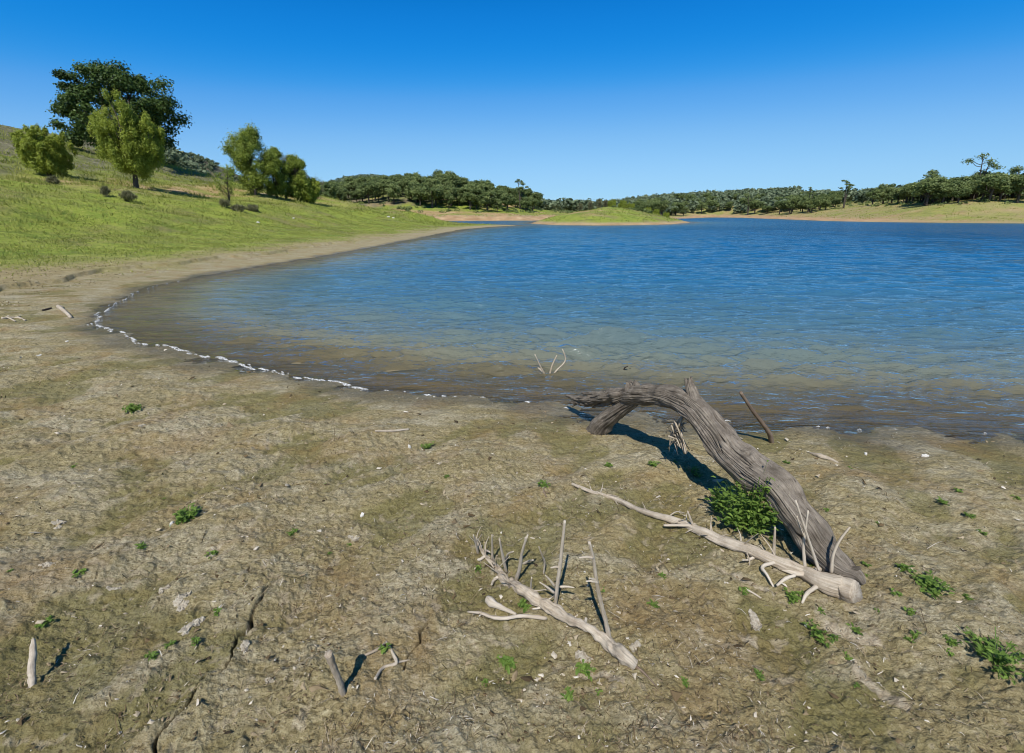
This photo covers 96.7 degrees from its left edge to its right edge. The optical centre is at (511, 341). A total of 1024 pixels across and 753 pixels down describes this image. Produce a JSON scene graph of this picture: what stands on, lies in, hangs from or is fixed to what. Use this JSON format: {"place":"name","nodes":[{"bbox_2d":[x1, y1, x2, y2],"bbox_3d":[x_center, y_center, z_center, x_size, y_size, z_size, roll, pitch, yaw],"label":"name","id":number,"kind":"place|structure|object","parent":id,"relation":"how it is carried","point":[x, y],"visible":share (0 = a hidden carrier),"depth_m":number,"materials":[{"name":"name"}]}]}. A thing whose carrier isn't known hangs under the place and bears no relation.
{"place":"outdoors","nodes":[
{"label":"outdoors","id":0,"kind":"place"},
{"bbox_2d":[0,224,436,399],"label":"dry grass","id":1,"kind":"structure","parent":0,"point":[148,268],"depth_m":14.79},
{"bbox_2d":[0,125,1023,752],"bbox_3d":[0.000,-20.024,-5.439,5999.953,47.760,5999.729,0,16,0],"label":"ground","id":2,"kind":"structure","parent":0,"point":[34,457],"depth_m":2.35,"materials":[{"name":"soil"}]},
{"bbox_2d":[27,638,37,687],"bbox_3d":[-1.721,1.163,1.636,0.026,0.098,0.168,-12,19,-36],"label":"driftwood stick","id":3,"kind":"object","parent":2,"relation":"on","point":[31,671],"visible":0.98,"depth_m":1.62,"materials":[{"name":"brown wood"}]},
{"bbox_2d":[10,124,78,177],"bbox_3d":[-36.319,-14.480,35.278,3.904,4.415,3.715,0,16,0],"label":"shrub willow","id":4,"kind":"object","parent":2,"relation":"on","point":[42,152],"visible":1,"depth_m":34.67,"materials":[{"name":"green plant"}]},
{"bbox_2d":[44,175,59,183],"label":"dead bush","id":5,"kind":"object","parent":2,"relation":"on","point":[51,179],"visible":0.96,"depth_m":29.21,"materials":[{"name":"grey plant"}]},
{"bbox_2d":[51,519,66,528],"bbox_3d":[-2.438,0.986,2.442,0.069,0.044,0.059,0,16,0],"label":"clay flake","id":6,"kind":"object","parent":2,"relation":"on","point":[57,521],"visible":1,"depth_m":2.44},
{"bbox_2d":[56,305,72,318],"bbox_3d":[-7.943,-0.539,8.062,1.435,0.094,0.089,13,20,39],"label":"forked stick","id":7,"kind":"object","parent":2,"relation":"on","point":[65,311],"visible":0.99,"depth_m":8.01,"materials":[{"name":"brown wood"}]},
{"bbox_2d":[99,186,110,196],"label":"dead bush","id":8,"kind":"object","parent":2,"relation":"on","point":[104,190],"visible":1,"depth_m":28.43,"materials":[{"name":"grey plant"}]},
{"bbox_2d":[45,57,192,151],"bbox_3d":[-48.668,-28.322,55.892,15.199,11.799,13.321,0,16,0],"label":"oak tree","id":9,"kind":"object","parent":2,"relation":"on","point":[108,77],"visible":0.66,"depth_m":54.04,"materials":[{"name":"green plant"}]},
{"bbox_2d":[85,87,168,188],"bbox_3d":[-31.319,-16.166,37.142,5.515,7.744,5.408,0,16,0],"label":"willow tree","id":10,"kind":"object","parent":2,"relation":"on","point":[134,147],"visible":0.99,"depth_m":36.27,"materials":[{"name":"green plant"}]},
{"bbox_2d":[117,188,138,201],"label":"dead bush","id":11,"kind":"object","parent":2,"relation":"on","point":[126,195],"visible":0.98,"depth_m":28.46,"materials":[{"name":"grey plant"}]},
{"bbox_2d":[122,403,141,413],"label":"leafy weed","id":12,"kind":"object","parent":2,"relation":"on","point":[130,406],"visible":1,"depth_m":3.94,"materials":[{"name":"green plant"}]},
{"bbox_2d":[144,651,158,660],"bbox_3d":[-1.320,1.155,1.660,0.046,0.025,0.041,-2,16,-6],"label":"tiny sprout","id":13,"kind":"object","parent":2,"relation":"on","point":[152,655],"visible":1,"depth_m":1.67,"materials":[{"name":"green plant"}]},
{"bbox_2d":[173,591,191,611],"bbox_3d":[-1.404,1.108,1.934,0.066,0.048,0.098,-6,17,-21],"label":"clay flake","id":14,"kind":"object","parent":2,"relation":"on","point":[179,603],"visible":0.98,"depth_m":1.93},
{"bbox_2d":[169,503,202,526],"bbox_3d":[-1.772,0.937,2.470,0.142,0.083,0.149,0,16,0],"label":"leafy weed","id":15,"kind":"object","parent":2,"relation":"on","point":[180,515],"visible":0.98,"depth_m":2.46,"materials":[{"name":"green plant"}]},
{"bbox_2d":[177,616,205,635],"bbox_3d":[-1.276,1.134,1.813,0.049,0.035,0.096,6,17,20],"label":"clay flake","id":16,"kind":"object","parent":2,"relation":"on","point":[184,629],"visible":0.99,"depth_m":1.80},
{"bbox_2d":[156,144,265,189],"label":"hillside scrub","id":17,"kind":"object","parent":2,"relation":"on","point":[182,159],"visible":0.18,"depth_m":137.15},
{"bbox_2d":[218,197,231,206],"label":"dead bush","id":18,"kind":"object","parent":2,"relation":"on","point":[223,202],"visible":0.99,"depth_m":34.34,"materials":[{"name":"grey plant"}]},
{"bbox_2d":[212,165,238,201],"bbox_3d":[-23.819,-12.915,37.739,1.772,3.437,2.070,-14,21,-41],"label":"sapling","id":19,"kind":"object","parent":2,"relation":"on","point":[226,181],"visible":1,"depth_m":37.70,"materials":[{"name":"green plant"}]},
{"bbox_2d":[230,204,245,210],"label":"dead bush","id":20,"kind":"object","parent":2,"relation":"on","point":[237,207],"visible":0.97,"depth_m":34.37,"materials":[{"name":"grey plant"}]},
{"bbox_2d":[240,640,249,653],"bbox_3d":[-1.009,1.154,1.718,0.032,0.032,0.055,0,16,0],"label":"clay flake","id":21,"kind":"object","parent":2,"relation":"on","point":[244,645],"visible":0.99,"depth_m":1.72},
{"bbox_2d":[218,123,280,194],"bbox_3d":[-28.295,-19.707,49.477,5.902,7.963,5.713,0,16,0],"label":"young tree","id":22,"kind":"object","parent":2,"relation":"on","point":[246,144],"visible":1,"depth_m":48.61,"materials":[{"name":"green plant"}]},
{"bbox_2d":[245,204,258,211],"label":"dead bush","id":23,"kind":"object","parent":2,"relation":"on","point":[251,207],"visible":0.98,"depth_m":36.31,"materials":[{"name":"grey plant"}]},
{"bbox_2d":[259,146,289,197],"bbox_3d":[-27.039,-19.022,51.841,3.155,5.961,3.232,0,16,0],"label":"young tree","id":24,"kind":"object","parent":2,"relation":"on","point":[278,185],"visible":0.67,"depth_m":51.50,"materials":[{"name":"green plant"}]},
{"bbox_2d":[281,153,311,199],"bbox_3d":[-25.558,-19.268,53.908,3.736,5.673,3.563,0,16,0],"label":"young tree","id":25,"kind":"object","parent":2,"relation":"on","point":[298,178],"visible":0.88,"depth_m":53.12,"materials":[{"name":"green plant"}]},
{"bbox_2d":[295,175,320,202],"bbox_3d":[-24.776,-18.282,55.166,3.255,3.438,3.587,4,16,14],"label":"round bush","id":26,"kind":"object","parent":2,"relation":"on","point":[313,189],"visible":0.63,"depth_m":54.60,"materials":[{"name":"green plant"}]},
{"bbox_2d":[322,182,338,197],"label":"lone tree","id":27,"kind":"object","parent":2,"relation":"on","point":[331,189],"visible":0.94,"depth_m":111.52,"materials":[{"name":"green plant"}]},
{"bbox_2d":[324,649,345,696],"bbox_3d":[-0.583,1.109,1.509,0.026,0.247,0.068,3,16,9],"label":"driftwood stick","id":28,"kind":"object","parent":2,"relation":"on","point":[330,659],"visible":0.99,"depth_m":1.49,"materials":[{"name":"grey wood"}]},
{"bbox_2d":[336,185,347,199],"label":"woodland tree","id":29,"kind":"object","parent":2,"relation":"on","point":[341,192],"visible":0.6,"depth_m":140.31,"materials":[{"name":"green plant"}]},
{"bbox_2d":[340,180,358,199],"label":"woodland tree","id":30,"kind":"object","parent":2,"relation":"on","point":[351,185],"visible":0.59,"depth_m":156.27,"materials":[{"name":"green plant"}]},
{"bbox_2d":[320,173,381,195],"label":"distant wood","id":31,"kind":"object","parent":2,"relation":"on","point":[344,177],"visible":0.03,"depth_m":464.21,"materials":[{"name":"green plant"}]},
{"bbox_2d":[348,190,363,202],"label":"woodland tree","id":32,"kind":"object","parent":2,"relation":"on","point":[355,195],"visible":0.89,"depth_m":147.80,"materials":[{"name":"green plant"}]},
{"bbox_2d":[356,176,377,197],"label":"woodland tree","id":33,"kind":"object","parent":2,"relation":"on","point":[360,179],"visible":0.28,"depth_m":160.31,"materials":[{"name":"green plant"}]},
{"bbox_2d":[357,181,379,203],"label":"woodland tree","id":34,"kind":"object","parent":2,"relation":"on","point":[370,188],"visible":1,"depth_m":143.77,"materials":[{"name":"green plant"}]},
{"bbox_2d":[364,640,408,679],"bbox_3d":[-0.476,1.179,1.689,0.122,0.045,0.145,14,21,41],"label":"crooked twig","id":35,"kind":"object","parent":2,"relation":"on","point":[395,658],"visible":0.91,"depth_m":1.69,"materials":[{"name":"brown wood"}]},
{"bbox_2d":[377,178,401,201],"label":"woodland tree","id":36,"kind":"object","parent":2,"relation":"on","point":[384,183],"visible":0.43,"depth_m":147.07,"materials":[{"name":"green plant"}]},
{"bbox_2d":[384,183,402,204],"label":"woodland tree","id":37,"kind":"object","parent":2,"relation":"on","point":[393,191],"visible":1,"depth_m":142.97,"materials":[{"name":"green plant"}]},
{"bbox_2d":[400,176,418,196],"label":"woodland tree","id":38,"kind":"object","parent":2,"relation":"on","point":[406,180],"visible":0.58,"depth_m":155.98,"materials":[{"name":"green plant"}]},
{"bbox_2d":[405,181,428,202],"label":"woodland tree","id":39,"kind":"object","parent":2,"relation":"on","point":[411,186],"visible":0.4,"depth_m":145.10,"materials":[{"name":"green plant"}]},
{"bbox_2d":[410,186,425,205],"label":"woodland tree","id":40,"kind":"object","parent":2,"relation":"on","point":[415,194],"visible":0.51,"depth_m":142.93,"materials":[{"name":"green plant"}]},
{"bbox_2d":[416,185,443,207],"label":"woodland tree","id":41,"kind":"object","parent":2,"relation":"on","point":[423,191],"visible":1,"depth_m":138.32,"materials":[{"name":"green plant"}]},
{"bbox_2d":[420,178,442,200],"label":"woodland tree","id":42,"kind":"object","parent":2,"relation":"on","point":[429,182],"visible":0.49,"depth_m":148.03,"materials":[{"name":"green plant"}]},
{"bbox_2d":[442,193,455,208],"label":"woodland tree","id":43,"kind":"object","parent":2,"relation":"on","point":[450,198],"visible":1,"depth_m":140.79,"materials":[{"name":"green plant"}]},
{"bbox_2d":[443,186,461,205],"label":"woodland tree","id":44,"kind":"object","parent":2,"relation":"on","point":[448,190],"visible":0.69,"depth_m":143.71,"materials":[{"name":"green plant"}]},
{"bbox_2d":[446,174,462,187],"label":"woodland tree","id":45,"kind":"object","parent":2,"relation":"on","point":[454,179],"visible":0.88,"depth_m":159.89,"materials":[{"name":"green plant"}]},
{"bbox_2d":[460,191,477,209],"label":"woodland tree","id":46,"kind":"object","parent":2,"relation":"on","point":[471,197],"visible":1,"depth_m":141.07,"materials":[{"name":"green plant"}]},
{"bbox_2d":[459,184,484,206],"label":"woodland tree","id":47,"kind":"object","parent":2,"relation":"on","point":[473,189],"visible":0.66,"depth_m":145.07,"materials":[{"name":"green plant"}]},
{"bbox_2d":[477,181,494,204],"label":"woodland tree","id":48,"kind":"object","parent":2,"relation":"on","point":[485,185],"visible":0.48,"depth_m":154.32,"materials":[{"name":"green plant"}]},
{"bbox_2d":[477,190,497,210],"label":"woodland tree","id":49,"kind":"object","parent":2,"relation":"on","point":[487,197],"visible":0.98,"depth_m":140.03,"materials":[{"name":"green plant"}]},
{"bbox_2d":[490,198,503,211],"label":"woodland tree","id":50,"kind":"object","parent":2,"relation":"on","point":[496,203],"visible":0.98,"depth_m":142.52,"materials":[{"name":"green plant"}]},
{"bbox_2d":[496,654,516,673],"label":"leafy weed","id":51,"kind":"object","parent":2,"relation":"on","point":[507,661],"visible":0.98,"depth_m":1.72,"materials":[{"name":"green plant"}]},
{"bbox_2d":[500,193,512,209],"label":"woodland tree","id":52,"kind":"object","parent":2,"relation":"on","point":[507,199],"visible":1,"depth_m":146.97,"materials":[{"name":"green plant"}]},
{"bbox_2d":[0,124,1023,283],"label":"grass","id":53,"kind":"structure","parent":2,"relation":"on","point":[103,182],"depth_m":31.05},
{"bbox_2d":[0,348,1023,752],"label":"dry litter","id":54,"kind":"object","parent":2,"relation":"on","point":[492,714],"visible":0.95,"depth_m":1.75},
{"bbox_2d":[512,179,528,208],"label":"tall pine","id":55,"kind":"object","parent":2,"relation":"on","point":[521,187],"visible":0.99,"depth_m":163.14,"materials":[{"name":"green plant"}]},
{"bbox_2d":[515,188,533,208],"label":"woodland tree","id":56,"kind":"object","parent":2,"relation":"on","point":[529,192],"visible":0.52,"depth_m":169.31,"materials":[{"name":"green plant"}]},
{"bbox_2d":[517,598,531,612],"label":"leafy weed","id":57,"kind":"object","parent":2,"relation":"on","point":[523,604],"visible":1,"depth_m":1.93,"materials":[{"name":"green plant"}]},
{"bbox_2d":[532,191,543,208],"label":"woodland tree","id":58,"kind":"object","parent":2,"relation":"on","point":[538,196],"visible":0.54,"depth_m":175.27,"materials":[{"name":"green plant"}]},
{"bbox_2d":[467,520,661,692],"bbox_3d":[0.058,0.916,1.845,0.402,0.591,1.081,-11,19,-34],"label":"dead branch","id":59,"kind":"object","parent":2,"relation":"on","point":[621,653],"visible":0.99,"depth_m":1.86,"materials":[{"name":"brown wood"}]},
{"bbox_2d":[560,686,573,701],"bbox_3d":[0.190,1.236,1.588,0.050,0.030,0.055,3,16,11],"label":"tiny sprout","id":60,"kind":"object","parent":2,"relation":"on","point":[568,695],"visible":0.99,"depth_m":1.58,"materials":[{"name":"green plant"}]},
{"bbox_2d":[575,650,593,663],"bbox_3d":[0.275,1.202,1.730,0.069,0.038,0.040,0,16,0],"label":"clay flake","id":61,"kind":"object","parent":2,"relation":"on","point":[581,655],"visible":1,"depth_m":1.73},
{"bbox_2d":[575,659,596,681],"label":"leafy weed","id":62,"kind":"object","parent":2,"relation":"on","point":[585,667],"visible":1,"depth_m":1.68,"materials":[{"name":"green plant"}]},
{"bbox_2d":[629,640,641,651],"bbox_3d":[0.471,1.166,1.739,0.050,0.034,0.029,-9,18,-28],"label":"clay flake","id":63,"kind":"object","parent":2,"relation":"on","point":[635,644],"visible":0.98,"depth_m":1.74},
{"bbox_2d":[633,198,645,209],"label":"islet tree","id":64,"kind":"object","parent":2,"relation":"on","point":[640,202],"visible":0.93,"depth_m":112.29,"materials":[{"name":"green plant"}]},
{"bbox_2d":[653,200,669,214],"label":"shore tree","id":65,"kind":"object","parent":2,"relation":"on","point":[663,205],"visible":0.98,"depth_m":196.71,"materials":[{"name":"green plant"}]},
{"bbox_2d":[530,185,803,214],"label":"lakeside wood","id":66,"kind":"object","parent":2,"relation":"on","point":[570,204],"visible":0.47,"depth_m":271.98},
{"bbox_2d":[671,202,684,215],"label":"shore tree","id":67,"kind":"object","parent":2,"relation":"on","point":[680,206],"visible":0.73,"depth_m":231.49,"materials":[{"name":"green plant"}]},
{"bbox_2d":[339,193,1023,216],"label":"undergrowth","id":68,"kind":"object","parent":2,"relation":"on","point":[938,202],"visible":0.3,"depth_m":141.22,"materials":[{"name":"green plant"}]},
{"bbox_2d":[705,200,720,211],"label":"shore tree","id":69,"kind":"object","parent":2,"relation":"on","point":[712,203],"visible":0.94,"depth_m":271.25,"materials":[{"name":"green plant"}]},
{"bbox_2d":[566,376,865,584],"bbox_3d":[1.021,0.576,2.966,0.197,0.813,2.370,-8,17,-26],"label":"driftwood log","id":70,"kind":"object","parent":2,"relation":"on","point":[732,454],"visible":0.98,"depth_m":2.50,"materials":[{"name":"grey wood"}]},
{"bbox_2d":[571,483,862,603],"bbox_3d":[0.952,0.823,2.362,1.452,0.464,0.279,14,21,41],"label":"fallen pole","id":71,"kind":"object","parent":2,"relation":"on","point":[845,589],"visible":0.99,"depth_m":2.10,"materials":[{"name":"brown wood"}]},
{"bbox_2d":[704,487,730,512],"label":"leafy weed","id":72,"kind":"object","parent":2,"relation":"on","point":[716,494],"visible":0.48,"depth_m":2.58,"materials":[{"name":"green plant"}]},
{"bbox_2d":[711,460,786,536],"bbox_3d":[1.250,0.799,2.361,0.383,0.418,0.368,-10,18,-32],"label":"leafy weed","id":73,"kind":"object","parent":2,"relation":"on","point":[741,512],"visible":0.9,"depth_m":2.36,"materials":[{"name":"green plant"}]},
{"bbox_2d":[748,609,761,630],"bbox_3d":[1.020,1.178,1.916,0.048,0.040,0.092,0,16,0],"label":"clay flake","id":74,"kind":"object","parent":2,"relation":"on","point":[755,622],"visible":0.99,"depth_m":1.91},
{"bbox_2d":[739,391,773,442],"bbox_3d":[1.837,0.586,3.398,0.405,0.490,0.050,-5,16,-18],"label":"driftwood stick","id":75,"kind":"object","parent":2,"relation":"on","point":[763,425],"visible":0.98,"depth_m":3.39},
{"bbox_2d":[749,200,765,213],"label":"shore tree","id":76,"kind":"object","parent":2,"relation":"on","point":[756,204],"visible":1,"depth_m":237.33,"materials":[{"name":"green plant"}]},
{"bbox_2d":[774,200,786,213],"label":"shore tree","id":77,"kind":"object","parent":2,"relation":"on","point":[779,205],"visible":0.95,"depth_m":199.43,"materials":[{"name":"green plant"}]},
{"bbox_2d":[783,587,800,603],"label":"leafy weed","id":78,"kind":"object","parent":2,"relation":"on","point":[793,597],"visible":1,"depth_m":1.98,"materials":[{"name":"green plant"}]},
{"bbox_2d":[785,196,801,213],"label":"shore tree","id":79,"kind":"object","parent":2,"relation":"on","point":[792,201],"visible":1,"depth_m":187.82,"materials":[{"name":"green plant"}]},
{"bbox_2d":[803,196,823,212],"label":"shore tree","id":80,"kind":"object","parent":2,"relation":"on","point":[815,202],"visible":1,"depth_m":171.95,"materials":[{"name":"green plant"}]},
{"bbox_2d":[802,619,840,648],"bbox_3d":[1.234,1.169,1.831,0.090,0.052,0.129,-8,17,-26],"label":"leafy weed","id":81,"kind":"object","parent":2,"relation":"on","point":[818,634],"visible":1,"depth_m":1.81,"materials":[{"name":"green plant"}]},
{"bbox_2d":[809,452,837,462],"bbox_3d":[2.199,0.819,3.213,0.176,0.050,0.059,13,20,39],"label":"bark piece","id":82,"kind":"object","parent":2,"relation":"on","point":[820,455],"visible":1,"depth_m":3.20,"materials":[{"name":"brown wood"}]},
{"bbox_2d":[838,180,854,208],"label":"tall pine","id":83,"kind":"object","parent":2,"relation":"on","point":[848,188],"visible":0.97,"depth_m":166.29,"materials":[{"name":"green plant"}]},
{"bbox_2d":[865,189,881,203],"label":"ridge tree","id":84,"kind":"object","parent":2,"relation":"on","point":[876,194],"visible":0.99,"depth_m":154.06,"materials":[{"name":"green plant"}]},
{"bbox_2d":[744,184,1022,201],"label":"ridge wood","id":85,"kind":"object","parent":2,"relation":"on","point":[857,195],"visible":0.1,"depth_m":219.62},
{"bbox_2d":[876,183,895,203],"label":"ridge tree","id":86,"kind":"object","parent":2,"relation":"on","point":[884,189],"visible":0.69,"depth_m":154.10,"materials":[{"name":"green plant"}]},
{"bbox_2d":[893,183,911,202],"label":"ridge tree","id":87,"kind":"object","parent":2,"relation":"on","point":[899,190],"visible":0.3,"depth_m":141.23,"materials":[{"name":"green plant"}]},
{"bbox_2d":[901,186,915,201],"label":"ridge tree","id":88,"kind":"object","parent":2,"relation":"on","point":[907,190],"visible":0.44,"depth_m":137.59,"materials":[{"name":"green plant"}]},
{"bbox_2d":[908,177,939,204],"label":"ridge tree","id":89,"kind":"object","parent":2,"relation":"on","point":[914,185],"visible":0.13,"depth_m":124.52,"materials":[{"name":"green plant"}]},
{"bbox_2d":[911,181,942,205],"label":"ridge tree","id":90,"kind":"object","parent":2,"relation":"on","point":[922,187],"visible":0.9,"depth_m":119.05,"materials":[{"name":"green plant"}]},
{"bbox_2d":[908,565,955,598],"bbox_3d":[1.863,1.072,2.029,0.156,0.076,0.180,0,16,0],"label":"leafy weed","id":91,"kind":"object","parent":2,"relation":"on","point":[932,590],"visible":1,"depth_m":2.02,"materials":[{"name":"green plant"}]},
{"bbox_2d":[922,169,946,178],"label":"tall oak","id":92,"kind":"object","parent":2,"relation":"on","point":[932,173],"visible":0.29,"depth_m":130.77,"materials":[{"name":"green plant"}]},
{"bbox_2d":[934,183,962,203],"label":"ridge tree","id":93,"kind":"object","parent":2,"relation":"on","point":[945,191],"visible":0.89,"depth_m":115.62,"materials":[{"name":"green plant"}]},
{"bbox_2d":[946,637,962,646],"bbox_3d":[1.706,1.165,1.757,0.052,0.027,0.042,-3,16,-11],"label":"tiny sprout","id":94,"kind":"object","parent":2,"relation":"on","point":[951,642],"visible":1,"depth_m":1.75,"materials":[{"name":"green plant"}]},
{"bbox_2d":[950,187,973,202],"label":"ridge tree","id":95,"kind":"object","parent":2,"relation":"on","point":[958,193],"visible":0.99,"depth_m":112.49,"materials":[{"name":"green plant"}]},
{"bbox_2d":[960,177,979,199],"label":"ridge tree","id":96,"kind":"object","parent":2,"relation":"on","point":[968,182],"visible":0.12,"depth_m":121.19,"materials":[{"name":"green plant"}]},
{"bbox_2d":[974,185,990,199],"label":"ridge tree","id":97,"kind":"object","parent":2,"relation":"on","point":[981,188],"visible":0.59,"depth_m":113.03,"materials":[{"name":"green plant"}]},
{"bbox_2d":[962,153,1005,198],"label":"tall pine","id":98,"kind":"object","parent":2,"relation":"on","point":[992,164],"visible":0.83,"depth_m":120.00,"materials":[{"name":"green plant"}]},
{"bbox_2d":[956,625,1023,684],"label":"leafy weed","id":99,"kind":"object","parent":2,"relation":"on","point":[1002,656],"visible":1,"depth_m":1.68,"materials":[{"name":"green plant"}]},
{"bbox_2d":[971,173,1011,199],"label":"ridge tree","id":100,"kind":"object","parent":2,"relation":"on","point":[993,182],"visible":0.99,"depth_m":109.62,"materials":[{"name":"green plant"}]},
{"bbox_2d":[994,172,1019,201],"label":"ridge tree","id":101,"kind":"object","parent":2,"relation":"on","point":[1013,184],"visible":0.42,"depth_m":109.62,"materials":[{"name":"green plant"}]},
{"bbox_2d":[1005,174,1023,202],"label":"ridge tree","id":102,"kind":"object","parent":2,"relation":"on","point":[1019,188],"visible":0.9,"depth_m":108.74,"materials":[{"name":"green plant"}]},
{"bbox_2d":[1008,165,1023,195],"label":"tall oak","id":103,"kind":"object","parent":2,"relation":"on","point":[1018,168],"visible":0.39,"depth_m":124.67,"materials":[{"name":"green plant"}]},
{"bbox_2d":[0,0,1023,200],"label":"sky","id":104,"kind":"structure","parent":0,"point":[594,100],"materials":[{"name":"blue"}]},
{"bbox_2d":[79,217,1023,443],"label":"lake water","id":105,"kind":"structure","parent":0,"point":[791,309],"depth_m":8.40,"materials":[{"name":"liquid"}]},
{"bbox_2d":[87,281,986,433],"bbox_3d":[-3.321,-0.103,6.678,15.311,0.015,2.963,11,19,33],"label":"foam","id":106,"kind":"object","parent":105,"relation":"on","point":[106,310],"visible":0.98,"depth_m":5.43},
{"bbox_2d":[534,349,565,380],"bbox_3d":[0.413,0.255,4.972,0.349,0.374,0.189,0,16,0],"label":"forked twig","id":107,"kind":"object","parent":105,"relation":"in","point":[542,370],"visible":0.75,"depth_m":4.94,"materials":[{"name":"brown wood"}]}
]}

